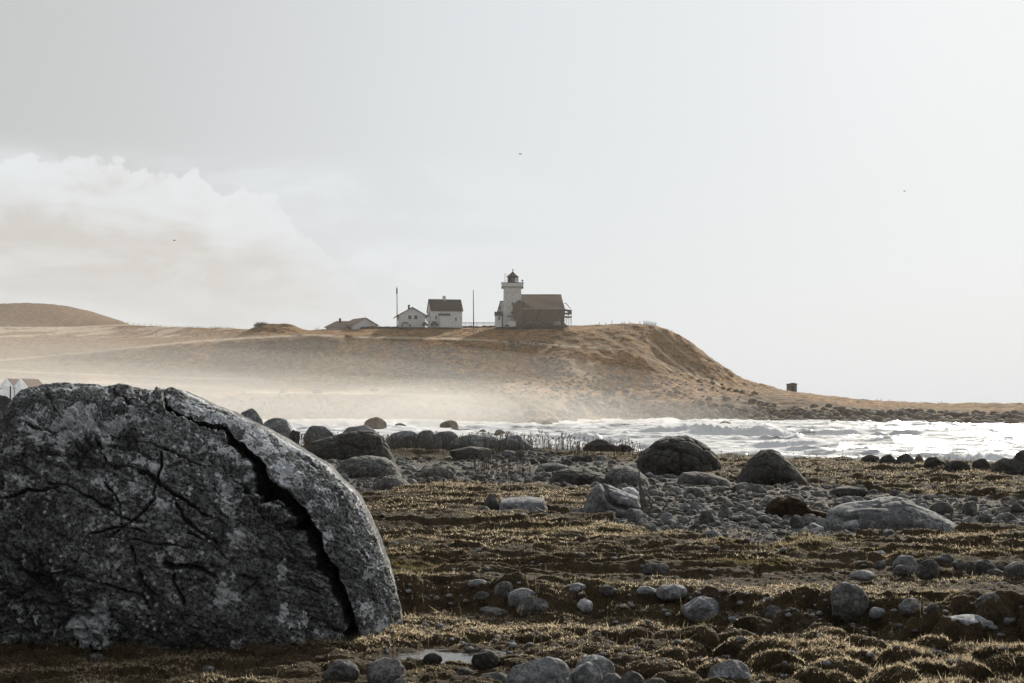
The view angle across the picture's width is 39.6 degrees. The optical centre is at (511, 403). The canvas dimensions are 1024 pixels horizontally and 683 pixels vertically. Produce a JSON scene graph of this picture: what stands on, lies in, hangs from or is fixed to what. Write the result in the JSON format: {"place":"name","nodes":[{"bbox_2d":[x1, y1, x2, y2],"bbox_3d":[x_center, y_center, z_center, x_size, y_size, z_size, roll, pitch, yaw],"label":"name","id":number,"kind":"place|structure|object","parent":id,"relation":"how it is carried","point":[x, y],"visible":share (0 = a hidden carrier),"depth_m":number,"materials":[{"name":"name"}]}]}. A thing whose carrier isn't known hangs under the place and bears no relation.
{"place":"outdoors","nodes":[
{"label":"outdoors","id":0,"kind":"place"},
{"bbox_2d":[0,378,18,399],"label":"boathouse","id":1,"kind":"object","parent":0,"point":[6,384],"visible":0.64,"depth_m":200.00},
{"bbox_2d":[12,378,41,395],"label":"boathouse","id":2,"kind":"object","parent":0,"point":[22,384],"visible":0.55,"depth_m":200.00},
{"bbox_2d":[0,445,1023,682],"bbox_3d":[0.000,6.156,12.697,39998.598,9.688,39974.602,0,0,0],"label":"ground","id":3,"kind":"structure","parent":0,"point":[1009,604],"depth_m":11.31,"materials":[{"name":"plant"}]},
{"bbox_2d":[0,395,9,411],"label":"boulder","id":4,"kind":"object","parent":3,"relation":"on","point":[4,401],"visible":0.16,"depth_m":51.40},
{"bbox_2d":[0,382,402,651],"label":"boulder","id":5,"kind":"object","parent":3,"relation":"on","point":[174,519],"visible":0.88,"depth_m":9.73,"materials":[{"name":"stone"}]},
{"bbox_2d":[241,408,262,424],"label":"boulder","id":6,"kind":"object","parent":3,"relation":"on","point":[252,414],"visible":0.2,"depth_m":59.89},
{"bbox_2d":[263,418,291,437],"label":"boulder","id":7,"kind":"object","parent":3,"relation":"on","point":[281,426],"visible":0.33,"depth_m":59.81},
{"bbox_2d":[303,426,331,446],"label":"boulder","id":8,"kind":"object","parent":3,"relation":"on","point":[322,431],"visible":0.35,"depth_m":59.79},
{"bbox_2d":[322,659,359,680],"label":"boulder","id":9,"kind":"object","parent":3,"relation":"on","point":[345,669],"visible":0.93,"depth_m":8.59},
{"bbox_2d":[306,430,393,459],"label":"boulder","id":10,"kind":"object","parent":3,"relation":"on","point":[346,446],"visible":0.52,"depth_m":50.86,"materials":[{"name":"stone"}]},
{"bbox_2d":[343,425,375,432],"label":"boulder","id":11,"kind":"object","parent":3,"relation":"on","point":[357,428],"visible":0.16,"depth_m":60.01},
{"bbox_2d":[336,456,401,477],"bbox_3d":[-3.066,1.408,30.203,1.506,0.593,1.414,0,0,0],"label":"boulder","id":12,"kind":"object","parent":3,"relation":"on","point":[350,466],"visible":0.56,"depth_m":29.67,"materials":[{"name":"stone"}]},
{"bbox_2d":[366,657,405,682],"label":"boulder","id":13,"kind":"object","parent":3,"relation":"on","point":[384,669],"visible":0.92,"depth_m":8.47,"materials":[{"name":"stone"}]},
{"bbox_2d":[370,475,408,489],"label":"boulder","id":14,"kind":"object","parent":3,"relation":"on","point":[397,481],"visible":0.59,"depth_m":24.72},
{"bbox_2d":[386,430,417,446],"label":"boulder","id":15,"kind":"object","parent":3,"relation":"on","point":[406,435],"visible":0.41,"depth_m":57.54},
{"bbox_2d":[417,430,434,446],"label":"boulder","id":16,"kind":"object","parent":3,"relation":"on","point":[429,434],"visible":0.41,"depth_m":57.60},
{"bbox_2d":[423,653,442,665],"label":"boulder","id":17,"kind":"object","parent":3,"relation":"on","point":[432,658],"visible":0.95,"depth_m":9.15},
{"bbox_2d":[419,467,453,478],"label":"boulder","id":18,"kind":"object","parent":3,"relation":"on","point":[447,471],"visible":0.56,"depth_m":29.16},
{"bbox_2d":[365,649,517,662],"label":"puddle water","id":19,"kind":"structure","parent":3,"relation":"on","point":[464,657],"depth_m":9.49,"materials":[{"name":"grey liquid"}]},
{"bbox_2d":[429,431,457,448],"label":"boulder","id":20,"kind":"object","parent":3,"relation":"on","point":[451,436],"visible":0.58,"depth_m":57.03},
{"bbox_2d":[456,667,472,675],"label":"boulder","id":21,"kind":"object","parent":3,"relation":"on","point":[463,671],"visible":0.9,"depth_m":8.78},
{"bbox_2d":[449,446,490,459],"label":"boulder","id":22,"kind":"object","parent":3,"relation":"on","point":[466,453],"visible":0.78,"depth_m":51.00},
{"bbox_2d":[449,435,499,448],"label":"boulder","id":23,"kind":"object","parent":3,"relation":"on","point":[456,443],"visible":0.48,"depth_m":56.12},
{"bbox_2d":[468,579,486,586],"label":"boulder","id":24,"kind":"object","parent":3,"relation":"on","point":[474,583],"visible":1,"depth_m":11.60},
{"bbox_2d":[475,591,488,600],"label":"cobble","id":25,"kind":"object","parent":3,"relation":"on","point":[482,594],"visible":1,"depth_m":11.43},
{"bbox_2d":[471,649,498,670],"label":"boulder","id":26,"kind":"object","parent":3,"relation":"on","point":[482,659],"visible":0.98,"depth_m":9.01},
{"bbox_2d":[484,494,498,509],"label":"cobble","id":27,"kind":"object","parent":3,"relation":"on","point":[491,502],"visible":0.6,"depth_m":18.99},
{"bbox_2d":[479,672,506,681],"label":"boulder","id":28,"kind":"object","parent":3,"relation":"on","point":[499,676],"visible":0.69,"depth_m":8.52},
{"bbox_2d":[479,607,507,615],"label":"boulder","id":29,"kind":"object","parent":3,"relation":"on","point":[495,611],"visible":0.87,"depth_m":11.14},
{"bbox_2d":[494,581,512,597],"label":"boulder","id":30,"kind":"object","parent":3,"relation":"on","point":[501,586],"visible":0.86,"depth_m":11.33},
{"bbox_2d":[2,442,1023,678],"bbox_3d":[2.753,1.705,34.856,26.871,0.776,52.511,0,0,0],"label":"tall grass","id":31,"kind":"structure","parent":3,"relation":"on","point":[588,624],"depth_m":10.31,"materials":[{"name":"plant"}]},
{"bbox_2d":[496,435,529,450],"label":"boulder","id":32,"kind":"object","parent":3,"relation":"on","point":[513,442],"visible":0.57,"depth_m":54.62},
{"bbox_2d":[508,588,534,606],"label":"boulder","id":33,"kind":"object","parent":3,"relation":"on","point":[517,597],"visible":0.69,"depth_m":11.20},
{"bbox_2d":[499,496,547,511],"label":"boulder","id":34,"kind":"object","parent":3,"relation":"on","point":[526,503],"visible":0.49,"depth_m":18.53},
{"bbox_2d":[516,596,548,615],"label":"boulder","id":35,"kind":"object","parent":3,"relation":"on","point":[533,604],"visible":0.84,"depth_m":11.06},
{"bbox_2d":[505,656,572,682],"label":"boulder","id":36,"kind":"object","parent":3,"relation":"on","point":[548,669],"visible":1,"depth_m":8.16,"materials":[{"name":"stone"}]},
{"bbox_2d":[537,462,569,471],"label":"boulder","id":37,"kind":"object","parent":3,"relation":"on","point":[549,467],"visible":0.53,"depth_m":33.06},
{"bbox_2d":[566,583,585,591],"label":"boulder","id":38,"kind":"object","parent":3,"relation":"on","point":[574,587],"visible":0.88,"depth_m":11.34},
{"bbox_2d":[549,468,611,485],"bbox_3d":[1.425,1.421,26.305,1.526,0.453,1.204,0,0,0],"label":"boulder","id":39,"kind":"object","parent":3,"relation":"on","point":[576,476],"visible":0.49,"depth_m":25.85,"materials":[{"name":"stone"}]},
{"bbox_2d":[577,598,592,611],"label":"boulder","id":40,"kind":"object","parent":3,"relation":"on","point":[584,605],"visible":1,"depth_m":11.12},
{"bbox_2d":[570,662,601,682],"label":"boulder","id":41,"kind":"object","parent":3,"relation":"on","point":[587,672],"visible":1,"depth_m":8.23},
{"bbox_2d":[575,654,614,677],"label":"boulder","id":42,"kind":"object","parent":3,"relation":"on","point":[605,665],"visible":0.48,"depth_m":8.57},
{"bbox_2d":[583,439,616,451],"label":"boulder","id":43,"kind":"object","parent":3,"relation":"on","point":[598,442],"visible":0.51,"depth_m":51.94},
{"bbox_2d":[599,585,615,596],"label":"boulder","id":44,"kind":"object","parent":3,"relation":"on","point":[607,590],"visible":1,"depth_m":11.28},
{"bbox_2d":[601,673,621,682],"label":"boulder","id":45,"kind":"object","parent":3,"relation":"on","point":[612,678],"visible":1,"depth_m":8.24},
{"bbox_2d":[583,483,640,517],"bbox_3d":[1.318,1.334,18.878,0.818,0.542,0.907,0,0,0],"label":"boulder","id":46,"kind":"object","parent":3,"relation":"on","point":[603,498],"visible":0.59,"depth_m":18.57,"materials":[{"name":"stone"}]},
{"bbox_2d":[605,465,650,486],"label":"boulder","id":47,"kind":"object","parent":3,"relation":"on","point":[622,474],"visible":0.58,"depth_m":25.84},
{"bbox_2d":[621,487,639,499],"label":"boulder","id":48,"kind":"object","parent":3,"relation":"on","point":[632,491],"visible":0.52,"depth_m":21.53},
{"bbox_2d":[621,671,643,682],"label":"boulder","id":49,"kind":"object","parent":3,"relation":"on","point":[631,677],"visible":1,"depth_m":8.24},
{"bbox_2d":[627,508,643,521],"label":"boulder","id":50,"kind":"object","parent":3,"relation":"on","point":[633,514],"visible":0.58,"depth_m":17.62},
{"bbox_2d":[636,586,655,595],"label":"boulder","id":51,"kind":"object","parent":3,"relation":"on","point":[645,590],"visible":1,"depth_m":11.24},
{"bbox_2d":[638,471,671,514],"bbox_3d":[1.864,1.191,18.485,0.440,0.618,0.184,0,0,0],"label":"driftwood","id":52,"kind":"object","parent":3,"relation":"on","point":[645,505],"visible":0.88,"depth_m":18.47,"materials":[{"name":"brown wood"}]},
{"bbox_2d":[289,430,1022,547],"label":"dried weeds","id":53,"kind":"object","parent":3,"relation":"on","point":[577,446],"visible":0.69,"depth_m":48.33,"materials":[{"name":"plant"}]},
{"bbox_2d":[642,563,669,575],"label":"boulder","id":54,"kind":"object","parent":3,"relation":"on","point":[649,569],"visible":0.79,"depth_m":12.13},
{"bbox_2d":[660,512,673,522],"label":"cobble","id":55,"kind":"object","parent":3,"relation":"on","point":[665,516],"visible":0.43,"depth_m":17.14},
{"bbox_2d":[655,499,686,517],"bbox_3d":[2.027,1.335,18.056,0.422,0.250,0.066,0,0,0],"label":"driftwood","id":56,"kind":"object","parent":3,"relation":"on","point":[674,512],"visible":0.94,"depth_m":18.04,"materials":[{"name":"grey wood"}]},
{"bbox_2d":[656,585,686,600],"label":"boulder","id":57,"kind":"object","parent":3,"relation":"on","point":[669,592],"visible":0.98,"depth_m":11.17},
{"bbox_2d":[324,448,1023,545],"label":"pebbles","id":58,"kind":"object","parent":3,"relation":"on","point":[743,494],"visible":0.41,"depth_m":22.32,"materials":[{"name":"stone"}]},
{"bbox_2d":[637,435,721,474],"bbox_3d":[3.782,1.266,32.201,1.890,1.099,2.029,0,0,0],"label":"boulder","id":59,"kind":"object","parent":3,"relation":"on","point":[677,455],"visible":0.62,"depth_m":31.45,"materials":[{"name":"stone"}]},
{"bbox_2d":[683,487,704,497],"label":"boulder","id":60,"kind":"object","parent":3,"relation":"on","point":[696,492],"visible":0.7,"depth_m":22.20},
{"bbox_2d":[681,596,719,622],"bbox_3d":[1.455,1.588,10.945,0.298,0.219,0.256,0,0,0],"label":"boulder","id":61,"kind":"object","parent":3,"relation":"on","point":[702,608],"visible":0.87,"depth_m":10.85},
{"bbox_2d":[380,474,1023,676],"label":"stones","id":62,"kind":"object","parent":3,"relation":"on","point":[512,643],"visible":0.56,"depth_m":10.60,"materials":[{"name":"stone"}]},
{"bbox_2d":[677,471,731,485],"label":"boulder","id":63,"kind":"object","parent":3,"relation":"on","point":[697,478],"visible":0.66,"depth_m":26.46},
{"bbox_2d":[699,510,713,523],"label":"boulder","id":64,"kind":"object","parent":3,"relation":"on","point":[706,516],"visible":0.9,"depth_m":17.56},
{"bbox_2d":[717,504,729,518],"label":"cobble","id":65,"kind":"object","parent":3,"relation":"on","point":[724,512],"visible":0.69,"depth_m":18.06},
{"bbox_2d":[707,660,751,679],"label":"boulder","id":66,"kind":"object","parent":3,"relation":"on","point":[735,669],"visible":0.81,"depth_m":8.26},
{"bbox_2d":[728,515,746,521],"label":"boulder","id":67,"kind":"object","parent":3,"relation":"on","point":[735,518],"visible":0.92,"depth_m":17.81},
{"bbox_2d":[731,484,747,492],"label":"boulder","id":68,"kind":"object","parent":3,"relation":"on","point":[735,488],"visible":0.58,"depth_m":23.48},
{"bbox_2d":[752,485,767,493],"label":"boulder","id":69,"kind":"object","parent":3,"relation":"on","point":[757,489],"visible":0.56,"depth_m":23.10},
{"bbox_2d":[756,515,772,523],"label":"cobble","id":70,"kind":"object","parent":3,"relation":"on","point":[763,519],"visible":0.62,"depth_m":17.50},
{"bbox_2d":[736,449,807,485],"bbox_3d":[5.023,1.298,27.538,1.395,0.835,1.707,0,0,0],"label":"boulder","id":71,"kind":"object","parent":3,"relation":"on","point":[769,466],"visible":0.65,"depth_m":26.88,"materials":[{"name":"stone"}]},
{"bbox_2d":[762,605,781,618],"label":"boulder","id":72,"kind":"object","parent":3,"relation":"on","point":[769,611],"visible":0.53,"depth_m":10.53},
{"bbox_2d":[764,496,787,516],"bbox_3d":[3.504,1.391,18.630,0.419,0.351,0.524,0,0,0],"label":"peat block","id":73,"kind":"object","parent":3,"relation":"on","point":[777,506],"depth_m":18.43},
{"bbox_2d":[789,515,804,527],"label":"boulder","id":74,"kind":"object","parent":3,"relation":"on","point":[796,521],"visible":0.86,"depth_m":16.76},
{"bbox_2d":[784,496,826,517],"bbox_3d":[3.828,1.383,18.473,0.588,0.360,0.619,0,0,0],"label":"peat block","id":75,"kind":"object","parent":3,"relation":"on","point":[797,506],"depth_m":18.25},
{"bbox_2d":[815,519,830,531],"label":"boulder","id":76,"kind":"object","parent":3,"relation":"on","point":[825,524],"visible":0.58,"depth_m":16.21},
{"bbox_2d":[830,582,868,621],"bbox_3d":[2.480,1.466,10.467,0.287,0.296,0.217,0,0,0],"label":"boulder","id":77,"kind":"object","parent":3,"relation":"on","point":[847,593],"visible":0.98,"depth_m":10.39,"materials":[{"name":"stone"}]},
{"bbox_2d":[832,485,868,496],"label":"boulder","id":78,"kind":"object","parent":3,"relation":"on","point":[855,491],"visible":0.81,"depth_m":22.86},
{"bbox_2d":[843,519,858,530],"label":"boulder","id":79,"kind":"object","parent":3,"relation":"on","point":[850,525],"visible":0.69,"depth_m":16.43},
{"bbox_2d":[849,570,876,580],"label":"boulder","id":80,"kind":"object","parent":3,"relation":"on","point":[863,575],"visible":1,"depth_m":11.91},
{"bbox_2d":[861,455,879,462],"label":"boulder","id":81,"kind":"object","parent":3,"relation":"on","point":[869,458],"visible":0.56,"depth_m":44.16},
{"bbox_2d":[869,607,884,618],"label":"boulder","id":82,"kind":"object","parent":3,"relation":"on","point":[876,613],"visible":1,"depth_m":10.35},
{"bbox_2d":[873,560,886,570],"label":"cobble","id":83,"kind":"object","parent":3,"relation":"on","point":[879,565],"visible":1,"depth_m":12.68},
{"bbox_2d":[879,454,895,463],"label":"boulder","id":84,"kind":"object","parent":3,"relation":"on","point":[889,458],"visible":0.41,"depth_m":40.59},
{"bbox_2d":[826,496,957,531],"bbox_3d":[4.572,1.369,16.960,1.650,0.525,1.501,0,0,0],"label":"boulder","id":85,"kind":"object","parent":3,"relation":"on","point":[896,512],"visible":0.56,"depth_m":16.41,"materials":[{"name":"stone"}]},
{"bbox_2d":[892,565,907,575],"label":"cobble","id":86,"kind":"object","parent":3,"relation":"on","point":[900,570],"visible":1,"depth_m":12.28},
{"bbox_2d":[892,555,916,575],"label":"boulder","id":87,"kind":"object","parent":3,"relation":"on","point":[909,562],"visible":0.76,"depth_m":12.44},
{"bbox_2d":[894,453,915,464],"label":"boulder","id":88,"kind":"object","parent":3,"relation":"on","point":[904,458],"visible":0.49,"depth_m":34.96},
{"bbox_2d":[898,598,922,615],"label":"boulder","id":89,"kind":"object","parent":3,"relation":"on","point":[905,604],"visible":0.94,"depth_m":10.27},
{"bbox_2d":[915,559,939,580],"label":"boulder","id":90,"kind":"object","parent":3,"relation":"on","point":[927,569],"visible":0.99,"depth_m":12.13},
{"bbox_2d":[924,456,945,467],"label":"boulder","id":91,"kind":"object","parent":3,"relation":"on","point":[932,462],"visible":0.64,"depth_m":33.94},
{"bbox_2d":[928,502,953,514],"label":"boulder","id":92,"kind":"object","parent":3,"relation":"on","point":[939,507],"visible":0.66,"depth_m":18.59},
{"bbox_2d":[935,554,953,562],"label":"boulder","id":93,"kind":"object","parent":3,"relation":"on","point":[945,558],"visible":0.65,"depth_m":12.94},
{"bbox_2d":[944,459,971,472],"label":"boulder","id":94,"kind":"object","parent":3,"relation":"on","point":[954,465],"visible":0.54,"depth_m":31.66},
{"bbox_2d":[952,559,964,569],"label":"cobble","id":95,"kind":"object","parent":3,"relation":"on","point":[959,564],"visible":0.91,"depth_m":12.65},
{"bbox_2d":[962,502,976,516],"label":"boulder","id":96,"kind":"object","parent":3,"relation":"on","point":[968,507],"visible":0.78,"depth_m":18.60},
{"bbox_2d":[965,561,974,574],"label":"cobble","id":97,"kind":"object","parent":3,"relation":"on","point":[969,567],"visible":0.81,"depth_m":12.43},
{"bbox_2d":[950,614,993,629],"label":"boulder","id":98,"kind":"object","parent":3,"relation":"on","point":[967,619],"visible":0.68,"depth_m":9.85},
{"bbox_2d":[972,458,990,470],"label":"boulder","id":99,"kind":"object","parent":3,"relation":"on","point":[980,464],"visible":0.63,"depth_m":32.12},
{"bbox_2d":[974,559,995,575],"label":"boulder","id":100,"kind":"object","parent":3,"relation":"on","point":[982,566],"visible":0.74,"depth_m":12.26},
{"bbox_2d":[978,514,992,523],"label":"cobble","id":101,"kind":"object","parent":3,"relation":"on","point":[983,518],"visible":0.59,"depth_m":17.30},
{"bbox_2d":[975,592,1000,607],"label":"boulder","id":102,"kind":"object","parent":3,"relation":"on","point":[982,599],"visible":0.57,"depth_m":10.05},
{"bbox_2d":[986,569,1003,576],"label":"boulder","id":103,"kind":"object","parent":3,"relation":"on","point":[993,572],"visible":0.72,"depth_m":12.05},
{"bbox_2d":[991,458,1023,474],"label":"boulder","id":104,"kind":"object","parent":3,"relation":"on","point":[1011,466],"visible":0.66,"depth_m":30.35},
{"bbox_2d":[1004,561,1023,577],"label":"boulder","id":105,"kind":"object","parent":3,"relation":"on","point":[1014,569],"visible":0.72,"depth_m":11.91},
{"bbox_2d":[1010,504,1023,513],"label":"boulder","id":106,"kind":"object","parent":3,"relation":"on","point":[1016,508],"visible":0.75,"depth_m":18.86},
{"bbox_2d":[0,303,1023,422],"bbox_3d":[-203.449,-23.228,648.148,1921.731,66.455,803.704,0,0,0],"label":"hill","id":107,"kind":"structure","parent":0,"point":[43,343],"depth_m":387.16,"materials":[{"name":"sand"}]},
{"bbox_2d":[324,317,378,329],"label":"bungalow","id":108,"kind":"object","parent":107,"relation":"on","point":[357,323],"visible":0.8,"depth_m":429.45,"materials":[{"name":"brick"}]},
{"bbox_2d":[393,305,428,327],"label":"gabled house","id":109,"kind":"structure","parent":107,"relation":"on","point":[414,317],"depth_m":426.12,"materials":[{"name":"white wood"}]},
{"bbox_2d":[426,296,462,327],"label":"tall house","id":110,"kind":"structure","parent":107,"relation":"on","point":[444,312],"depth_m":426.18,"materials":[{"name":"white wood"}]},
{"bbox_2d":[185,339,723,400],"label":"scree","id":111,"kind":"structure","parent":107,"relation":"on","point":[431,370],"depth_m":378.63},
{"bbox_2d":[494,301,502,327],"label":"porch","id":112,"kind":"object","parent":107,"relation":"on","point":[498,314],"visible":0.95,"depth_m":423.02,"materials":[{"name":"white wood"}]},
{"bbox_2d":[501,269,523,327],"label":"lighthouse","id":113,"kind":"object","parent":107,"relation":"on","point":[512,287],"visible":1,"depth_m":423.30,"materials":[{"name":"paint"}]},
{"bbox_2d":[513,294,569,323],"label":"keepers house","id":114,"kind":"structure","parent":107,"relation":"on","point":[539,307],"depth_m":424.54,"materials":[{"name":"wood"}]},
{"bbox_2d":[516,321,568,328],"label":"earth bank","id":115,"kind":"structure","parent":107,"relation":"on","point":[537,325],"depth_m":416.82,"materials":[{"name":"soil"}]},
{"bbox_2d":[226,379,1023,424],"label":"shore rocks","id":116,"kind":"object","parent":107,"relation":"on","point":[796,413],"visible":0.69,"depth_m":316.99,"materials":[{"name":"stone"}]},
{"bbox_2d":[0,0,1023,403],"label":"sky","id":117,"kind":"structure","parent":0,"point":[730,177],"materials":[{"name":"white"}]},
{"bbox_2d":[262,417,1023,461],"bbox_3d":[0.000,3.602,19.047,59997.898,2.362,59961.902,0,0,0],"label":"sea water","id":118,"kind":"structure","parent":0,"point":[859,439],"depth_m":176.18,"materials":[{"name":"grey liquid"}]},
{"bbox_2d":[364,417,386,428],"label":"sea rock","id":119,"kind":"object","parent":118,"relation":"in","point":[376,423],"visible":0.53,"depth_m":201.27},
{"bbox_2d":[440,420,457,427],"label":"sea rock","id":120,"kind":"object","parent":118,"relation":"in","point":[449,424],"visible":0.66,"depth_m":220.62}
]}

